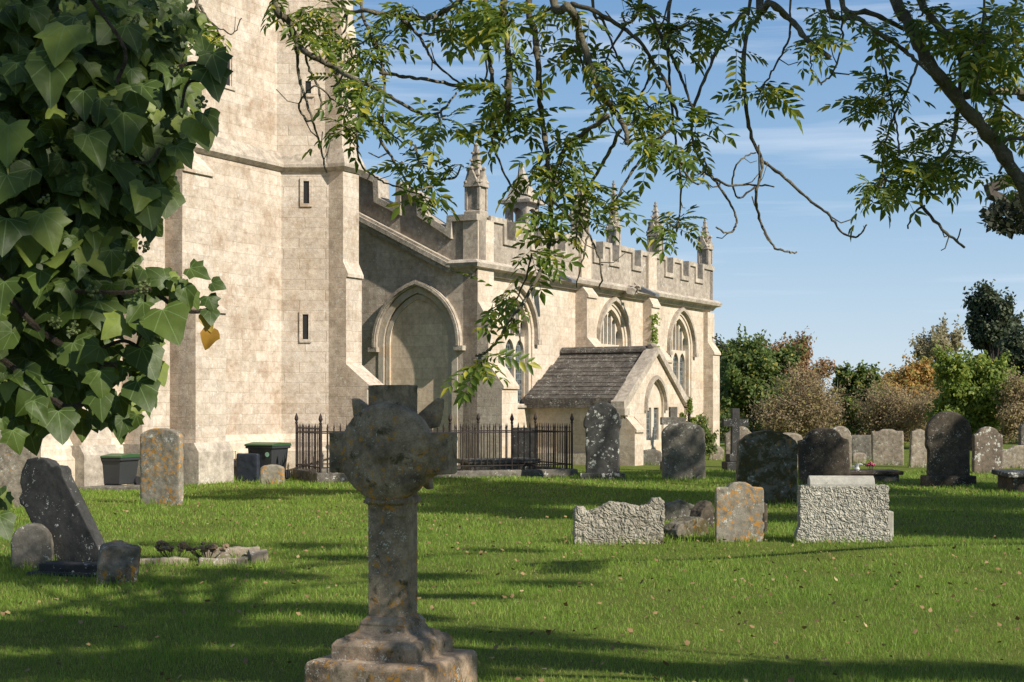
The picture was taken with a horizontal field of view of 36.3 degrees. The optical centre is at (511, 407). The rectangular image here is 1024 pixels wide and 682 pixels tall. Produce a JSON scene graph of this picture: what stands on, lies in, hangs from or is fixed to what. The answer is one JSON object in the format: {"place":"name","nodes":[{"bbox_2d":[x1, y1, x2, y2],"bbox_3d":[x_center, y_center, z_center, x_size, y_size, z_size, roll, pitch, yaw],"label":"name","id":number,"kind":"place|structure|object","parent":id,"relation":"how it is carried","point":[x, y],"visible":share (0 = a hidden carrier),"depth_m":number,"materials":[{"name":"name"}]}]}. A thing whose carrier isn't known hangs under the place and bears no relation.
{"place":"outdoors","nodes":[
{"label":"outdoors","id":0,"kind":"place"},
{"bbox_2d":[0,432,1023,681],"bbox_3d":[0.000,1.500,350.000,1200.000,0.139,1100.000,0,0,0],"label":"ground","id":1,"kind":"structure","parent":0,"point":[716,650],"depth_m":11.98,"materials":[{"name":"green plant"}]},
{"bbox_2d":[0,430,41,507],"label":"headstone","id":2,"kind":"object","parent":1,"relation":"on","point":[12,463],"visible":0.32,"depth_m":23.04,"materials":[{"name":"grey stone"}]},
{"bbox_2d":[10,523,53,568],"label":"headstone","id":3,"kind":"object","parent":1,"relation":"on","point":[32,542],"visible":0.68,"depth_m":14.34,"materials":[{"name":"grey stone"}]},
{"bbox_2d":[26,560,96,576],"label":"stone plinth","id":4,"kind":"structure","parent":1,"relation":"on","point":[80,568],"depth_m":13.76,"materials":[{"name":"black stone"}]},
{"bbox_2d":[19,457,104,561],"bbox_3d":[-4.211,1.032,14.572,0.581,1.330,0.145,-37,-18,18],"label":"headstone","id":5,"kind":"object","parent":1,"relation":"on","point":[51,499],"visible":0.69,"depth_m":14.51,"materials":[{"name":"grey stone"}]},
{"bbox_2d":[79,485,139,490],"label":"flat slab","id":6,"kind":"structure","parent":1,"relation":"on","point":[115,487],"depth_m":28.69,"materials":[{"name":"grey stone"}]},
{"bbox_2d":[100,453,139,484],"bbox_3d":[-7.473,1.179,29.431,0.740,0.638,0.826,0,0,18],"label":"wheelie bin","id":7,"kind":"object","parent":6,"relation":"on","point":[120,468],"visible":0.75,"depth_m":29.11,"materials":[{"name":"grey plastic"}]},
{"bbox_2d":[0,0,232,540],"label":"ivy tree","id":8,"kind":"object","parent":1,"relation":"on","point":[103,131],"visible":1,"depth_m":2.40,"materials":[{"name":"green plant"}]},
{"bbox_2d":[96,540,140,585],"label":"headstone","id":9,"kind":"object","parent":1,"relation":"on","point":[119,558],"visible":0.75,"depth_m":13.03,"materials":[{"name":"grey stone"}]},
{"bbox_2d":[140,428,183,504],"bbox_3d":[-5.275,0.944,23.496,0.688,1.278,0.155,0,0,18],"label":"headstone","id":10,"kind":"object","parent":1,"relation":"on","point":[161,463],"visible":0.83,"depth_m":23.42,"materials":[{"name":"beige stone"}]},
{"bbox_2d":[154,540,189,556],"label":"withered flowers","id":11,"kind":"object","parent":1,"relation":"on","point":[170,548],"visible":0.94,"depth_m":15.21,"materials":[{"name":"brown plant"}]},
{"bbox_2d":[139,546,268,565],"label":"grave kerb","id":12,"kind":"structure","parent":1,"relation":"on","point":[254,553],"depth_m":15.25,"materials":[{"name":"grey stone"}]},
{"bbox_2d":[185,541,228,557],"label":"withered flowers","id":13,"kind":"object","parent":1,"relation":"on","point":[212,548],"visible":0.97,"depth_m":15.32,"materials":[{"name":"brown plant"}]},
{"bbox_2d":[236,453,259,481],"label":"headstone","id":14,"kind":"object","parent":1,"relation":"on","point":[248,466],"visible":0.82,"depth_m":32.31,"materials":[{"name":"grey stone"}]},
{"bbox_2d":[244,442,291,478],"bbox_3d":[-5.083,1.109,32.630,0.700,0.778,0.786,0,0,25],"label":"wheelie bin","id":15,"kind":"object","parent":1,"relation":"on","point":[270,453],"visible":0.73,"depth_m":32.36,"materials":[{"name":"grey plastic"}]},
{"bbox_2d":[260,464,284,483],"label":"headstone","id":16,"kind":"object","parent":1,"relation":"on","point":[274,473],"visible":0.75,"depth_m":30.56,"materials":[{"name":"grey stone"}]},
{"bbox_2d":[41,0,727,487],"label":"church","id":17,"kind":"structure","parent":1,"relation":"on","point":[339,292],"depth_m":34.85,"materials":[{"name":"stone"}]},
{"bbox_2d":[648,312,661,346],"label":"creeper","id":18,"kind":"object","parent":17,"relation":"attached to","point":[654,333],"visible":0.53,"depth_m":48.57,"materials":[{"name":"green plant"}]},
{"bbox_2d":[304,385,476,681],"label":"memorial cross","id":19,"kind":"object","parent":1,"relation":"on","point":[391,454],"visible":1,"depth_m":7.89,"materials":[{"name":"stone"}]},
{"bbox_2d":[291,412,577,482],"bbox_3d":[-1.672,0.860,33.578,5.763,1.501,2.360,0,0,-21],"label":"grave railing","id":20,"kind":"object","parent":1,"relation":"on","point":[319,473],"visible":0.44,"depth_m":33.15,"materials":[{"name":"metal"}]},
{"bbox_2d":[457,458,540,469],"bbox_3d":[-0.311,1.363,34.300,1.700,0.487,0.900,0,0,-21],"label":"chest tomb","id":21,"kind":"object","parent":1,"relation":"on","point":[496,461],"visible":0.34,"depth_m":33.95,"materials":[{"name":"grey stone"}]},
{"bbox_2d":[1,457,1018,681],"bbox_3d":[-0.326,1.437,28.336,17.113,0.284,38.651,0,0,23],"label":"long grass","id":22,"kind":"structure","parent":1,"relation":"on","point":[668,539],"depth_m":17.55,"materials":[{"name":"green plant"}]},
{"bbox_2d":[0,477,1023,681],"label":"fallen leaves","id":23,"kind":"object","parent":1,"relation":"on","point":[495,647],"visible":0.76,"depth_m":12.91,"materials":[{"name":"brown plant"}]},
{"bbox_2d":[513,427,533,457],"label":"headstone","id":24,"kind":"object","parent":1,"relation":"on","point":[521,445],"visible":0.38,"depth_m":36.05,"materials":[{"name":"grey stone"}]},
{"bbox_2d":[580,401,624,478],"bbox_3d":[1.858,0.729,32.013,0.900,1.713,0.308,0,0,8],"label":"headstone","id":25,"kind":"object","parent":1,"relation":"on","point":[602,423],"visible":0.9,"depth_m":31.94,"materials":[{"name":"grey stone"}]},
{"bbox_2d":[186,0,1023,409],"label":"ash tree","id":26,"kind":"object","parent":1,"relation":"on","point":[978,68],"visible":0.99,"depth_m":6.19,"materials":[{"name":"green plant"}]},
{"bbox_2d":[572,497,664,544],"bbox_3d":[1.219,1.356,17.866,1.058,0.684,0.180,2,0,-2],"label":"headstone","id":27,"kind":"object","parent":1,"relation":"on","point":[625,522],"visible":0.7,"depth_m":17.79,"materials":[{"name":"stone"}]},
{"bbox_2d":[643,449,661,464],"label":"headstone","id":28,"kind":"object","parent":1,"relation":"on","point":[650,456],"visible":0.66,"depth_m":40.74,"materials":[{"name":"grey stone"}]},
{"bbox_2d":[660,407,685,470],"bbox_3d":[3.819,0.790,36.987,0.592,1.620,0.533,0,0,-6],"label":"stone cross","id":29,"kind":"object","parent":1,"relation":"on","point":[672,418],"visible":0.38,"depth_m":36.90,"materials":[{"name":"grey stone"}]},
{"bbox_2d":[664,499,693,520],"bbox_3d":[2.170,1.433,21.294,0.624,0.358,0.230,0,0,-5],"label":"stone fragment","id":30,"kind":"object","parent":1,"relation":"on","point":[677,508],"visible":0.4,"depth_m":21.20,"materials":[{"name":"grey stone"}]},
{"bbox_2d":[661,422,705,479],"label":"headstone","id":31,"kind":"object","parent":1,"relation":"on","point":[683,449],"visible":0.87,"depth_m":31.23,"materials":[{"name":"grey stone"}]},
{"bbox_2d":[663,516,708,537],"bbox_3d":[2.091,1.460,18.738,0.572,0.303,0.272,0,0,-40],"label":"stone fragment","id":32,"kind":"object","parent":1,"relation":"on","point":[686,525],"visible":0.62,"depth_m":18.63,"materials":[{"name":"grey stone"}]},
{"bbox_2d":[679,397,697,423],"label":"shrub","id":33,"kind":"object","parent":1,"relation":"on","point":[689,403],"visible":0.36,"depth_m":41.56,"materials":[{"name":"green plant"}]},
{"bbox_2d":[690,500,713,526],"bbox_3d":[2.444,1.401,20.077,0.285,0.419,0.230,0,0,-40],"label":"stone fragment","id":34,"kind":"object","parent":1,"relation":"on","point":[704,509],"visible":0.56,"depth_m":20.02,"materials":[{"name":"grey stone"}]},
{"bbox_2d":[695,412,718,455],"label":"shrub","id":35,"kind":"object","parent":1,"relation":"on","point":[701,421],"visible":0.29,"depth_m":42.82,"materials":[{"name":"green plant"}]},
{"bbox_2d":[708,445,723,459],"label":"headstone","id":36,"kind":"object","parent":1,"relation":"on","point":[719,454],"visible":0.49,"depth_m":44.62,"materials":[{"name":"beige stone"}]},
{"bbox_2d":[714,333,735,384],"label":"tree","id":37,"kind":"object","parent":1,"relation":"on","point":[720,346],"visible":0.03,"depth_m":81.52,"materials":[{"name":"green plant"}]},
{"bbox_2d":[722,408,748,470],"bbox_3d":[5.290,0.810,36.987,0.612,1.580,0.533,0,0,-6],"label":"stone cross","id":38,"kind":"object","parent":1,"relation":"on","point":[735,422],"visible":0.7,"depth_m":36.90,"materials":[{"name":"grey stone"}]},
{"bbox_2d":[724,426,751,460],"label":"headstone","id":39,"kind":"object","parent":1,"relation":"on","point":[744,431],"visible":0.22,"depth_m":39.07,"materials":[{"name":"beige stone"}]},
{"bbox_2d":[715,482,764,542],"bbox_3d":[2.602,1.252,17.852,0.561,0.809,0.135,0,0,0],"label":"headstone","id":40,"kind":"object","parent":1,"relation":"on","point":[739,509],"visible":0.82,"depth_m":17.79,"materials":[{"name":"grey stone"}]},
{"bbox_2d":[720,406,803,440],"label":"hedge","id":41,"kind":"object","parent":1,"relation":"on","point":[724,429],"visible":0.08,"depth_m":69.61,"materials":[{"name":"green plant"}]},
{"bbox_2d":[718,323,809,431],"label":"tree","id":42,"kind":"object","parent":1,"relation":"on","point":[749,368],"visible":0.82,"depth_m":65.15,"materials":[{"name":"green plant"}]},
{"bbox_2d":[764,502,767,535],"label":"headstone","id":43,"kind":"object","parent":1,"relation":"on","point":[765,515],"visible":0.18,"depth_m":18.49,"materials":[{"name":"grey stone"}]},
{"bbox_2d":[735,430,797,504],"bbox_3d":[3.935,0.989,24.108,0.957,1.280,0.186,2,0,-6],"label":"headstone","id":44,"kind":"object","parent":1,"relation":"on","point":[766,460],"visible":0.77,"depth_m":24.03,"materials":[{"name":"grey stone"}]},
{"bbox_2d":[783,432,801,466],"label":"headstone","id":45,"kind":"object","parent":1,"relation":"on","point":[796,437],"visible":0.11,"depth_m":39.04,"materials":[{"name":"beige stone"}]},
{"bbox_2d":[755,326,836,417],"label":"tree","id":46,"kind":"object","parent":1,"relation":"on","point":[780,345],"visible":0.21,"depth_m":91.33,"materials":[{"name":"brown plant"}]},
{"bbox_2d":[741,347,858,438],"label":"thicket","id":47,"kind":"object","parent":1,"relation":"on","point":[816,402],"visible":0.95,"depth_m":59.40,"materials":[{"name":"brown plant"}]},
{"bbox_2d":[797,427,849,483],"bbox_3d":[5.927,1.000,29.662,0.972,1.247,0.155,-2,0,6],"label":"headstone","id":48,"kind":"object","parent":1,"relation":"on","point":[823,451],"visible":0.73,"depth_m":29.59,"materials":[{"name":"grey stone"}]},
{"bbox_2d":[792,367,883,438],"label":"hedge","id":49,"kind":"object","parent":1,"relation":"on","point":[862,433],"visible":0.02,"depth_m":69.44,"materials":[{"name":"green plant"}]},
{"bbox_2d":[832,426,851,468],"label":"headstone","id":50,"kind":"object","parent":1,"relation":"on","point":[844,432],"visible":0.28,"depth_m":36.52,"materials":[{"name":"beige stone"}]},
{"bbox_2d":[794,476,893,542],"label":"tomb block","id":51,"kind":"structure","parent":1,"relation":"on","point":[846,507],"depth_m":17.48,"materials":[{"name":"stone"}]},
{"bbox_2d":[829,360,888,434],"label":"tree","id":52,"kind":"object","parent":1,"relation":"on","point":[861,372],"visible":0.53,"depth_m":65.64,"materials":[{"name":"green plant"}]},
{"bbox_2d":[852,452,865,462],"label":"headstone","id":53,"kind":"object","parent":1,"relation":"on","point":[858,456],"visible":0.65,"depth_m":41.96,"materials":[{"name":"beige stone"}]},
{"bbox_2d":[851,435,870,459],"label":"headstone","id":54,"kind":"object","parent":1,"relation":"on","point":[861,443],"visible":0.59,"depth_m":44.62,"materials":[{"name":"grey stone"}]},
{"bbox_2d":[850,469,903,480],"bbox_3d":[7.328,1.450,32.460,1.400,0.300,1.020,0,0,0],"label":"tomb","id":55,"kind":"object","parent":1,"relation":"on","point":[884,474],"visible":0.41,"depth_m":32.01,"materials":[{"name":"grey stone"}]},
{"bbox_2d":[852,463,862,470],"bbox_3d":[7.130,1.225,32.206,0.206,0.149,0.120,0,0,26],"label":"ornament","id":56,"kind":"object","parent":55,"relation":"on","point":[856,468],"visible":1,"depth_m":32.18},
{"bbox_2d":[865,461,874,470],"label":"pink flowers","id":57,"kind":"object","parent":55,"relation":"on","point":[870,464],"visible":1,"depth_m":32.22,"materials":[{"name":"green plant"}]},
{"bbox_2d":[871,429,903,464],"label":"headstone","id":58,"kind":"object","parent":1,"relation":"on","point":[887,446],"visible":0.86,"depth_m":40.74,"materials":[{"name":"beige stone"}]},
{"bbox_2d":[881,364,901,380],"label":"tree","id":59,"kind":"object","parent":1,"relation":"on","point":[889,374],"visible":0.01,"depth_m":129.93,"materials":[{"name":"orange plant"}]},
{"bbox_2d":[842,369,941,444],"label":"thicket","id":60,"kind":"object","parent":1,"relation":"on","point":[887,413],"visible":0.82,"depth_m":59.42,"materials":[{"name":"brown plant"}]},
{"bbox_2d":[878,348,943,427],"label":"tree","id":61,"kind":"object","parent":1,"relation":"on","point":[914,373],"visible":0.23,"depth_m":87.31,"materials":[{"name":"orange plant"}]},
{"bbox_2d":[885,376,936,440],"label":"hedge","id":62,"kind":"object","parent":1,"relation":"on","point":[905,437],"visible":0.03,"depth_m":69.63,"materials":[{"name":"brown plant"}]},
{"bbox_2d":[908,429,926,467],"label":"headstone","id":63,"kind":"object","parent":1,"relation":"on","point":[917,452],"visible":0.67,"depth_m":39.04,"materials":[{"name":"beige stone"}]},
{"bbox_2d":[908,312,964,392],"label":"tree","id":64,"kind":"object","parent":1,"relation":"on","point":[924,346],"visible":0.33,"depth_m":111.81,"materials":[{"name":"beige plant"}]},
{"bbox_2d":[920,411,975,486],"bbox_3d":[8.476,0.854,30.316,0.994,1.580,0.396,0,0,0],"label":"headstone","id":65,"kind":"object","parent":1,"relation":"on","point":[948,440],"visible":0.92,"depth_m":30.23,"materials":[{"name":"grey stone"}]},
{"bbox_2d":[922,390,1017,440],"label":"hedge","id":66,"kind":"object","parent":1,"relation":"on","point":[999,430],"visible":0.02,"depth_m":69.38,"materials":[{"name":"green plant"}]},
{"bbox_2d":[922,339,1023,448],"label":"tree","id":67,"kind":"object","parent":1,"relation":"on","point":[970,387],"visible":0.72,"depth_m":55.21,"materials":[{"name":"green plant"}]},
{"bbox_2d":[971,427,1002,473],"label":"headstone","id":68,"kind":"object","parent":1,"relation":"on","point":[987,449],"visible":0.81,"depth_m":35.14,"materials":[{"name":"grey stone"}]},
{"bbox_2d":[961,279,1023,425],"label":"tree","id":69,"kind":"object","parent":1,"relation":"on","point":[991,315],"visible":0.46,"depth_m":95.47,"materials":[{"name":"green plant"}]},
{"bbox_2d":[976,172,1023,238],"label":"sycamore tree","id":70,"kind":"object","parent":1,"relation":"on","point":[1010,224],"visible":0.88,"depth_m":11.66,"materials":[{"name":"green plant"}]},
{"bbox_2d":[991,360,1023,445],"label":"thicket","id":71,"kind":"object","parent":1,"relation":"on","point":[1011,410],"visible":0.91,"depth_m":53.79,"materials":[{"name":"brown plant"}]},
{"bbox_2d":[991,469,1023,491],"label":"table tomb","id":72,"kind":"object","parent":1,"relation":"on","point":[1008,480],"visible":0.79,"depth_m":28.27,"materials":[{"name":"grey stone"}]},
{"bbox_2d":[992,320,1023,378],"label":"tree","id":73,"kind":"object","parent":1,"relation":"on","point":[1013,342],"visible":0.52,"depth_m":77.33,"materials":[{"name":"green plant"}]},
{"bbox_2d":[1002,445,1023,467],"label":"headstone","id":74,"kind":"object","parent":1,"relation":"on","point":[1013,456],"visible":0.66,"depth_m":38.51,"materials":[{"name":"beige stone"}]},
{"bbox_2d":[1018,424,1023,444],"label":"headstone","id":75,"kind":"object","parent":1,"relation":"on","point":[1021,435],"visible":0.46,"depth_m":39.05,"materials":[{"name":"grey stone"}]},
{"bbox_2d":[353,0,1023,401],"label":"sky","id":76,"kind":"structure","parent":0,"point":[863,297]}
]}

